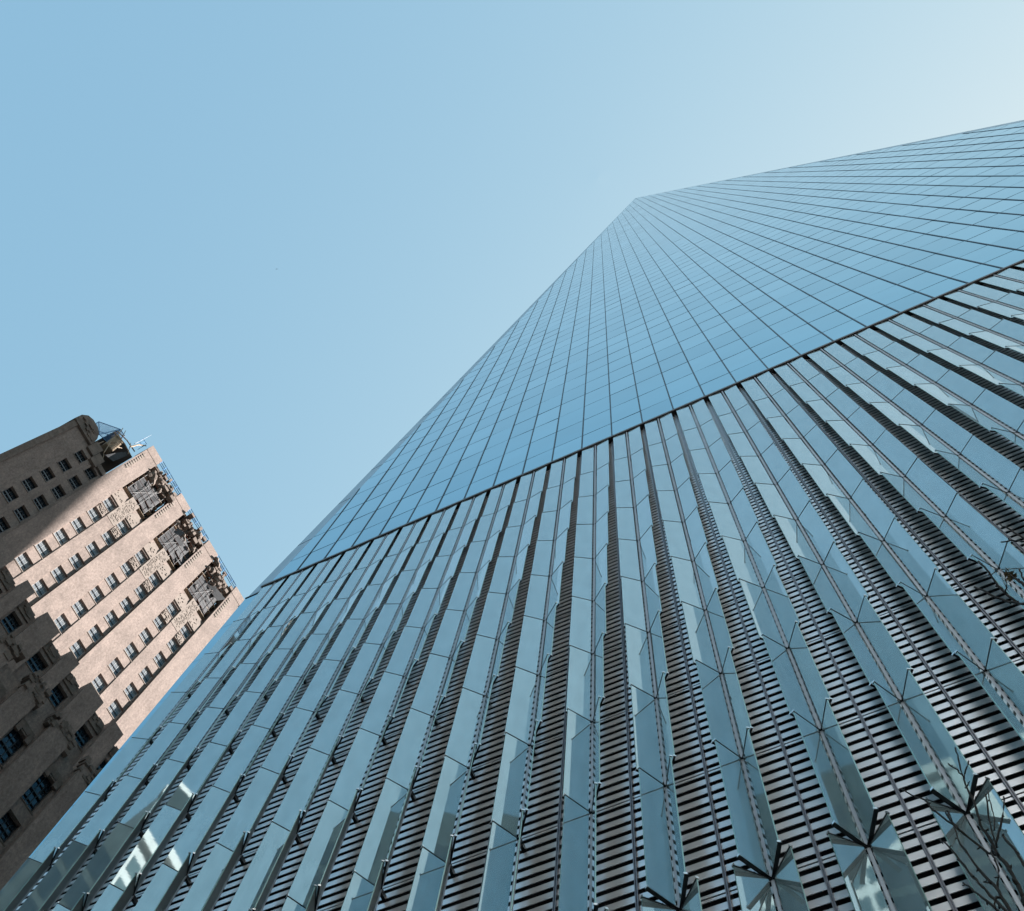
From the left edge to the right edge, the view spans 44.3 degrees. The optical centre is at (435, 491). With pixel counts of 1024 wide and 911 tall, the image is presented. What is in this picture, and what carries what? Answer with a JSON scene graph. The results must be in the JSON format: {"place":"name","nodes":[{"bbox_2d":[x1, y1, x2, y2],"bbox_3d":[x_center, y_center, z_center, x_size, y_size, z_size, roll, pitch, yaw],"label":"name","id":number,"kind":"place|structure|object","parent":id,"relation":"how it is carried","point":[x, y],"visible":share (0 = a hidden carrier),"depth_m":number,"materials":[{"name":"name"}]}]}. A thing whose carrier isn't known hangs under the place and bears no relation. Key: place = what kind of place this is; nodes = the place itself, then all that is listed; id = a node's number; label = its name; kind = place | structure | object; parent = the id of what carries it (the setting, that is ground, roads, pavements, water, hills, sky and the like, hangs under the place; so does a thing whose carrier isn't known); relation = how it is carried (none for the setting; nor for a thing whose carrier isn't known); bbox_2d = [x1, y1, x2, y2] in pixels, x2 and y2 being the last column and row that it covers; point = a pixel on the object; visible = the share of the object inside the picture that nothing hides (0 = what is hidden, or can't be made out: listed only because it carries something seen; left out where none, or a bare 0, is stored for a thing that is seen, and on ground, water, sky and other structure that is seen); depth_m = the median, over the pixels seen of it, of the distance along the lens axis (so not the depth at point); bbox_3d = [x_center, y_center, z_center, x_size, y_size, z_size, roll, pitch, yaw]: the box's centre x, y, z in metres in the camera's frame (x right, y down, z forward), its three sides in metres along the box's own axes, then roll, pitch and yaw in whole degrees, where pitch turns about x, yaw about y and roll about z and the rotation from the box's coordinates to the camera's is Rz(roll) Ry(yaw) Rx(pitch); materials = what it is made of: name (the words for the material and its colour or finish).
{"place":"outdoors","nodes":[
{"label":"outdoors","id":0,"kind":"place"},
{"bbox_2d":[0,120,1023,910],"bbox_3d":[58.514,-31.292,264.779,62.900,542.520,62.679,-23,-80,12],"label":"glass skyscraper","id":1,"kind":"structure","parent":0,"point":[634,556],"depth_m":35.02,"materials":[{"name":"blue glass"}]},
{"bbox_2d":[0,0,1023,604],"label":"sky","id":2,"kind":"structure","parent":0,"point":[261,241],"materials":[{"name":"blue"}]},
{"bbox_2d":[901,523,1023,910],"bbox_3d":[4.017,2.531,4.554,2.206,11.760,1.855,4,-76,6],"label":"bare tree","id":3,"kind":"object","parent":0,"point":[1010,576],"visible":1,"depth_m":8.54,"materials":[{"name":"black plant"}]},
{"label":"ground","id":4,"kind":"structure","parent":0,"visible":0},
{"bbox_2d":[0,415,243,890],"bbox_3d":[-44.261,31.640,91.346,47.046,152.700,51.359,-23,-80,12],"label":"brick office tower","id":5,"kind":"structure","parent":4,"relation":"on","point":[107,633],"depth_m":127.50,"materials":[{"name":"stone"}]},
{"bbox_2d":[0,518,7,533],"bbox_3d":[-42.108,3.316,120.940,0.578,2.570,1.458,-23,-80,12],"label":"window","id":6,"kind":"structure","parent":5,"relation":"in","point":[3,528],"depth_m":121.69,"materials":[{"name":"black glass"}]},
{"bbox_2d":[0,488,16,503],"bbox_3d":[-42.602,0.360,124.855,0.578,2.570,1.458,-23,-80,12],"label":"window","id":7,"kind":"structure","parent":5,"relation":"in","point":[8,494],"depth_m":125.25,"materials":[{"name":"black"}]},
{"bbox_2d":[0,812,17,846],"bbox_3d":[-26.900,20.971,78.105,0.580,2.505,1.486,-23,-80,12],"label":"window","id":8,"kind":"structure","parent":5,"relation":"in","point":[7,826],"depth_m":78.63,"materials":[{"name":"blue glass"}]},
{"bbox_2d":[0,613,19,634],"bbox_3d":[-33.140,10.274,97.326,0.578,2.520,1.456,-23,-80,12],"label":"window","id":9,"kind":"structure","parent":5,"relation":"in","point":[8,623],"depth_m":97.66,"materials":[{"name":"black glass"}]},
{"bbox_2d":[0,729,22,768],"bbox_3d":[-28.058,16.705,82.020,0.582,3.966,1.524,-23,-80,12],"label":"window","id":10,"kind":"structure","parent":5,"relation":"in","point":[11,742],"depth_m":82.61,"materials":[{"name":"blue glass"}]},
{"bbox_2d":[12,506,27,522],"bbox_3d":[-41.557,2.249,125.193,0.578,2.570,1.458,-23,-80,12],"label":"window","id":11,"kind":"structure","parent":5,"relation":"in","point":[19,513],"depth_m":125.55,"materials":[{"name":"black glass"}]},
{"bbox_2d":[14,553,30,572],"bbox_3d":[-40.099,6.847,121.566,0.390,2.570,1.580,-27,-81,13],"label":"window","id":12,"kind":"structure","parent":5,"relation":"in","point":[22,561],"depth_m":121.78,"materials":[{"name":"grey glass"}]},
{"bbox_2d":[21,477,35,492],"bbox_3d":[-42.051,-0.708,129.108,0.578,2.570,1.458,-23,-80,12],"label":"window","id":13,"kind":"structure","parent":5,"relation":"in","point":[28,484],"depth_m":129.52,"materials":[{"name":"black"}]},
{"bbox_2d":[25,653,45,672],"bbox_3d":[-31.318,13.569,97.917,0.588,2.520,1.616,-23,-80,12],"label":"window","id":14,"kind":"structure","parent":5,"relation":"in","point":[34,664],"depth_m":98.38,"materials":[{"name":"black glass"}]},
{"bbox_2d":[20,774,51,814],"bbox_3d":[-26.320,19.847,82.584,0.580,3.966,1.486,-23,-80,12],"label":"window","id":15,"kind":"structure","parent":5,"relation":"in","point":[33,796],"depth_m":82.69,"materials":[{"name":"blue glass"}]},
{"bbox_2d":[31,580,47,598],"bbox_3d":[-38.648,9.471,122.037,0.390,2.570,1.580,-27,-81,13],"label":"window","id":16,"kind":"structure","parent":5,"relation":"in","point":[39,588],"depth_m":122.29,"materials":[{"name":"grey glass"}]},
{"bbox_2d":[32,495,46,510],"bbox_3d":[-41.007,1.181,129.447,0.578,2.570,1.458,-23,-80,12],"label":"window","id":17,"kind":"structure","parent":5,"relation":"in","point":[38,501],"depth_m":129.82,"materials":[{"name":"black"}]},
{"bbox_2d":[34,541,49,558],"bbox_3d":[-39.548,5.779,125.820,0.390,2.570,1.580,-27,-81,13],"label":"window","id":18,"kind":"structure","parent":5,"relation":"in","point":[41,547],"depth_m":126.04,"materials":[{"name":"grey glass"}]},
{"bbox_2d":[39,468,52,482],"bbox_3d":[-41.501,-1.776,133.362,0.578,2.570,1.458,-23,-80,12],"label":"window","id":19,"kind":"structure","parent":5,"relation":"in","point":[46,475],"depth_m":133.72,"materials":[{"name":"black"}]},
{"bbox_2d":[47,685,64,710],"bbox_3d":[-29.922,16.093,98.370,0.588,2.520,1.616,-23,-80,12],"label":"window","id":20,"kind":"structure","parent":5,"relation":"in","point":[56,698],"depth_m":98.82,"materials":[{"name":"black glass"}]},
{"bbox_2d":[50,486,63,500],"bbox_3d":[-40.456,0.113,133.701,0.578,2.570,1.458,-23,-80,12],"label":"window","id":21,"kind":"structure","parent":5,"relation":"in","point":[56,490],"depth_m":134.11,"materials":[{"name":"black"}]},
{"bbox_2d":[50,566,65,584],"bbox_3d":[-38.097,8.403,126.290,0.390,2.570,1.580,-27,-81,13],"label":"window","id":22,"kind":"structure","parent":5,"relation":"in","point":[57,573],"depth_m":126.51,"materials":[{"name":"grey glass"}]},
{"bbox_2d":[52,529,67,546],"bbox_3d":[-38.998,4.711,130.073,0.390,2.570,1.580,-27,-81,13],"label":"window","id":23,"kind":"structure","parent":5,"relation":"in","point":[59,535],"depth_m":130.33,"materials":[{"name":"grey glass"}]},
{"bbox_2d":[53,615,68,633],"bbox_3d":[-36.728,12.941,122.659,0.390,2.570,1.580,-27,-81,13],"label":"window","id":24,"kind":"structure","parent":5,"relation":"in","point":[60,622],"depth_m":122.97,"materials":[{"name":"grey glass"}]},
{"bbox_2d":[57,459,69,472],"bbox_3d":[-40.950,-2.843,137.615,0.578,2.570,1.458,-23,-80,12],"label":"window","id":25,"kind":"structure","parent":5,"relation":"in","point":[62,464],"depth_m":138.04,"materials":[{"name":"black"}]},
{"bbox_2d":[67,476,79,489],"bbox_3d":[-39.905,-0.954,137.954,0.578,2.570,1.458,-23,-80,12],"label":"window","id":26,"kind":"structure","parent":5,"relation":"in","point":[74,483],"depth_m":138.43,"materials":[{"name":"black"}]},
{"bbox_2d":[68,554,82,570],"bbox_3d":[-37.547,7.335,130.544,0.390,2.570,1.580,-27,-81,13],"label":"window","id":27,"kind":"structure","parent":5,"relation":"in","point":[74,560],"depth_m":130.75,"materials":[{"name":"grey glass"}]},
{"bbox_2d":[69,641,84,659],"bbox_3d":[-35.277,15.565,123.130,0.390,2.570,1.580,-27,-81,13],"label":"window","id":28,"kind":"structure","parent":5,"relation":"in","point":[76,648],"depth_m":123.42,"materials":[{"name":"grey glass"}]},
{"bbox_2d":[70,518,84,534],"bbox_3d":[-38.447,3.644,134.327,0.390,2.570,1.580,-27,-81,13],"label":"window","id":29,"kind":"structure","parent":5,"relation":"in","point":[77,525],"depth_m":134.58,"materials":[{"name":"grey glass"}]},
{"bbox_2d":[71,600,85,618],"bbox_3d":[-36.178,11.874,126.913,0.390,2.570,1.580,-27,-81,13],"label":"window","id":30,"kind":"structure","parent":5,"relation":"in","point":[78,607],"depth_m":127.16,"materials":[{"name":"grey glass"}]},
{"bbox_2d":[73,451,85,464],"bbox_3d":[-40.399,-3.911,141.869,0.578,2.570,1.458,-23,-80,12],"label":"window","id":31,"kind":"structure","parent":5,"relation":"in","point":[80,458],"depth_m":142.34,"materials":[{"name":"black"}]},
{"bbox_2d":[74,726,89,751],"bbox_3d":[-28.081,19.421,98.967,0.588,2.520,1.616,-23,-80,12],"label":"window","id":32,"kind":"structure","parent":5,"relation":"in","point":[81,738],"depth_m":99.39,"materials":[{"name":"black"}]},
{"bbox_2d":[83,467,95,480],"bbox_3d":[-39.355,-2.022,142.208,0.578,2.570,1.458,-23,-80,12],"label":"window","id":33,"kind":"structure","parent":5,"relation":"in","point":[89,473],"depth_m":142.65,"materials":[{"name":"black"}]},
{"bbox_2d":[85,542,98,558],"bbox_3d":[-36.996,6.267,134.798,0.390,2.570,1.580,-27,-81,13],"label":"window","id":34,"kind":"structure","parent":5,"relation":"in","point":[91,548],"depth_m":135.09,"materials":[{"name":"grey glass"}]},
{"bbox_2d":[86,507,99,522],"bbox_3d":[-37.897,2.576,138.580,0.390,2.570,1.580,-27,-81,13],"label":"window","id":35,"kind":"structure","parent":5,"relation":"in","point":[92,513],"depth_m":138.84,"materials":[{"name":"grey glass"}]},
{"bbox_2d":[87,626,101,643],"bbox_3d":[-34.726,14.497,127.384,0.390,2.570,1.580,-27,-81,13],"label":"window","id":36,"kind":"structure","parent":5,"relation":"in","point":[94,633],"depth_m":127.65,"materials":[{"name":"grey glass"}]},
{"bbox_2d":[88,586,102,604],"bbox_3d":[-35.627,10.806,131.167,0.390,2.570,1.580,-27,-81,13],"label":"window","id":37,"kind":"structure","parent":5,"relation":"in","point":[94,593],"depth_m":131.45,"materials":[{"name":"grey glass"}]},
{"bbox_2d":[91,675,105,693],"bbox_3d":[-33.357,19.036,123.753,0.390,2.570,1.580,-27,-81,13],"label":"window","id":38,"kind":"structure","parent":5,"relation":"in","point":[98,683],"depth_m":124.06,"materials":[{"name":"grey glass"}]},
{"bbox_2d":[96,761,105,769],"bbox_3d":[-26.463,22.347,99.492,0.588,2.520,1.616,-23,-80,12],"label":"window","id":39,"kind":"structure","parent":5,"relation":"in","point":[102,765],"depth_m":100.10,"materials":[{"name":"black glass"}]},
{"bbox_2d":[101,531,113,546],"bbox_3d":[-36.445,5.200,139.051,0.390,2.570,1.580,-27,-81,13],"label":"window","id":40,"kind":"structure","parent":5,"relation":"in","point":[107,538],"depth_m":139.35,"materials":[{"name":"grey glass"}]},
{"bbox_2d":[102,498,114,512],"bbox_3d":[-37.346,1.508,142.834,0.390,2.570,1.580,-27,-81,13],"label":"window","id":41,"kind":"structure","parent":5,"relation":"in","point":[107,503],"depth_m":143.11,"materials":[{"name":"grey glass"}]},
{"bbox_2d":[96,421,124,441],"bbox_3d":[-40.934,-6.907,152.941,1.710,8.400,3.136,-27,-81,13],"label":"roof cage","id":42,"kind":"object","parent":5,"relation":"on","point":[104,432],"visible":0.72,"depth_m":153.21,"materials":[{"name":"grey metal"}]},
{"bbox_2d":[104,611,117,628],"bbox_3d":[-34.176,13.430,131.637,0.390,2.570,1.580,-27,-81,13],"label":"window","id":43,"kind":"structure","parent":5,"relation":"in","point":[110,618],"depth_m":131.87,"materials":[{"name":"grey glass"}]},
{"bbox_2d":[105,574,117,590],"bbox_3d":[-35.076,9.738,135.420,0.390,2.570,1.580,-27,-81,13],"label":"window","id":44,"kind":"structure","parent":5,"relation":"in","point":[111,581],"depth_m":135.66,"materials":[{"name":"grey glass"}]},
{"bbox_2d":[107,658,121,677],"bbox_3d":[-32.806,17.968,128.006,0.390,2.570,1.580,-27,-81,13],"label":"window","id":45,"kind":"structure","parent":5,"relation":"in","point":[114,666],"depth_m":128.22,"materials":[{"name":"grey glass"}]},
{"bbox_2d":[107,701,121,719],"bbox_3d":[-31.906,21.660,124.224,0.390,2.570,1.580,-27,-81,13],"label":"window","id":46,"kind":"structure","parent":5,"relation":"in","point":[114,710],"depth_m":124.51,"materials":[{"name":"grey glass"}]},
{"bbox_2d":[89,428,145,472],"bbox_3d":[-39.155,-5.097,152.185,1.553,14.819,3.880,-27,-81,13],"label":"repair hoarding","id":47,"kind":"object","parent":5,"relation":"on","point":[115,452],"visible":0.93,"depth_m":152.50,"materials":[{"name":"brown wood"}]},
{"bbox_2d":[116,520,128,535],"bbox_3d":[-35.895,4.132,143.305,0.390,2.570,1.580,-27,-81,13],"label":"window","id":48,"kind":"structure","parent":5,"relation":"in","point":[121,526],"depth_m":143.58,"materials":[{"name":"grey glass"}]},
{"bbox_2d":[119,597,132,614],"bbox_3d":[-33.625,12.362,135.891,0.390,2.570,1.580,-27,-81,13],"label":"window","id":49,"kind":"structure","parent":5,"relation":"in","point":[125,604],"depth_m":136.12,"materials":[{"name":"grey glass"}]},
{"bbox_2d":[120,562,132,577],"bbox_3d":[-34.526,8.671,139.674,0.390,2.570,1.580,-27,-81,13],"label":"window","id":50,"kind":"structure","parent":5,"relation":"in","point":[126,569],"depth_m":139.94,"materials":[{"name":"grey glass"}]},
{"bbox_2d":[123,683,136,702],"bbox_3d":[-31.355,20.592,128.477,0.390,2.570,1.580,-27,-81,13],"label":"window","id":51,"kind":"structure","parent":5,"relation":"in","point":[130,692],"depth_m":128.75,"materials":[{"name":"grey glass"}]},
{"bbox_2d":[124,643,136,661],"bbox_3d":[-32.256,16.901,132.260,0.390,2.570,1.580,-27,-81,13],"label":"window","id":52,"kind":"structure","parent":5,"relation":"in","point":[129,650],"depth_m":132.48,"materials":[{"name":"grey glass"}]},
{"bbox_2d":[134,550,145,565],"bbox_3d":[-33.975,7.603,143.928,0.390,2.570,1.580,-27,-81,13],"label":"window","id":53,"kind":"structure","parent":5,"relation":"in","point":[139,556],"depth_m":144.18,"materials":[{"name":"grey glass"}]},
{"bbox_2d":[134,585,146,601],"bbox_3d":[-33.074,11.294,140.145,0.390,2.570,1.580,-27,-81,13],"label":"window","id":54,"kind":"structure","parent":5,"relation":"in","point":[139,591],"depth_m":140.41,"materials":[{"name":"grey glass"}]},
{"bbox_2d":[123,474,165,519],"bbox_3d":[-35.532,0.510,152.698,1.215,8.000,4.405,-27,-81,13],"label":"scaffold","id":55,"kind":"object","parent":5,"relation":"on","point":[142,492],"visible":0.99,"depth_m":151.50,"materials":[{"name":"grey"}]},
{"bbox_2d":[139,629,150,645],"bbox_3d":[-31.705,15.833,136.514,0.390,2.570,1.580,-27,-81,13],"label":"window","id":56,"kind":"structure","parent":5,"relation":"in","point":[145,637],"depth_m":136.75,"materials":[{"name":"grey glass"}]},
{"bbox_2d":[139,667,151,685],"bbox_3d":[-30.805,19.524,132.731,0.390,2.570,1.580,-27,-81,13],"label":"window","id":57,"kind":"structure","parent":5,"relation":"in","point":[144,674],"depth_m":132.97,"materials":[{"name":"grey glass"}]},
{"bbox_2d":[148,573,159,588],"bbox_3d":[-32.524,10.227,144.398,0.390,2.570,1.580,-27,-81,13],"label":"window","id":58,"kind":"structure","parent":5,"relation":"in","point":[153,579],"depth_m":144.69,"materials":[{"name":"grey glass"}]},
{"bbox_2d":[153,615,164,632],"bbox_3d":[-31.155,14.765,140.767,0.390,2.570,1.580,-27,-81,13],"label":"window","id":59,"kind":"structure","parent":5,"relation":"in","point":[158,622],"depth_m":141.02,"materials":[{"name":"grey glass"}]},
{"bbox_2d":[153,652,164,669],"bbox_3d":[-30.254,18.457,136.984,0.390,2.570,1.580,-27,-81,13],"label":"window","id":60,"kind":"structure","parent":5,"relation":"in","point":[159,660],"depth_m":137.22,"materials":[{"name":"grey glass"}]},
{"bbox_2d":[159,461,181,494],"bbox_3d":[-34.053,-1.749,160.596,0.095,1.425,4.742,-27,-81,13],"label":"roof guard frame","id":61,"kind":"object","parent":5,"relation":"attached to","point":[167,475],"visible":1,"depth_m":160.65,"materials":[{"name":"blue"}]},
{"bbox_2d":[166,602,176,618],"bbox_3d":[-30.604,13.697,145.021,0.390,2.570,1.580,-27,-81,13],"label":"window","id":62,"kind":"structure","parent":5,"relation":"in","point":[170,608],"depth_m":145.29,"materials":[{"name":"grey glass"}]},
{"bbox_2d":[153,521,192,569],"bbox_3d":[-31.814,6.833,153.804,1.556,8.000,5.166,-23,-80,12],"label":"scaffold","id":63,"kind":"object","parent":5,"relation":"on","point":[172,544],"visible":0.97,"depth_m":152.92,"materials":[{"name":"grey metal"}]},
{"bbox_2d":[167,638,178,655],"bbox_3d":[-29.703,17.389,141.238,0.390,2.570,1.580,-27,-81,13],"label":"window","id":64,"kind":"structure","parent":5,"relation":"in","point":[172,645],"depth_m":141.58,"materials":[{"name":"grey glass"}]},
{"bbox_2d":[179,625,189,640],"bbox_3d":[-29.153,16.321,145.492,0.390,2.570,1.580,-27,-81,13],"label":"window","id":65,"kind":"structure","parent":5,"relation":"in","point":[184,631],"depth_m":145.77,"materials":[{"name":"grey glass"}]},
{"bbox_2d":[187,509,208,541],"bbox_3d":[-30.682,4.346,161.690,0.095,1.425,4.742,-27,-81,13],"label":"roof guard frame","id":66,"kind":"object","parent":5,"relation":"attached to","point":[204,534],"visible":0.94,"depth_m":161.81,"materials":[{"name":"blue metal"}]},
{"bbox_2d":[184,570,224,619],"bbox_3d":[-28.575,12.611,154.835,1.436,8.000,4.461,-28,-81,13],"label":"scaffold","id":67,"kind":"object","parent":5,"relation":"on","point":[203,592],"visible":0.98,"depth_m":154.17,"materials":[{"name":"grey metal"}]},
{"bbox_2d":[217,555,236,588],"bbox_3d":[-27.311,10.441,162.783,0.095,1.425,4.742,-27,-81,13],"label":"roof guard frame","id":68,"kind":"object","parent":5,"relation":"attached to","point":[231,580],"visible":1,"depth_m":162.98,"materials":[{"name":"blue metal"}]}
]}

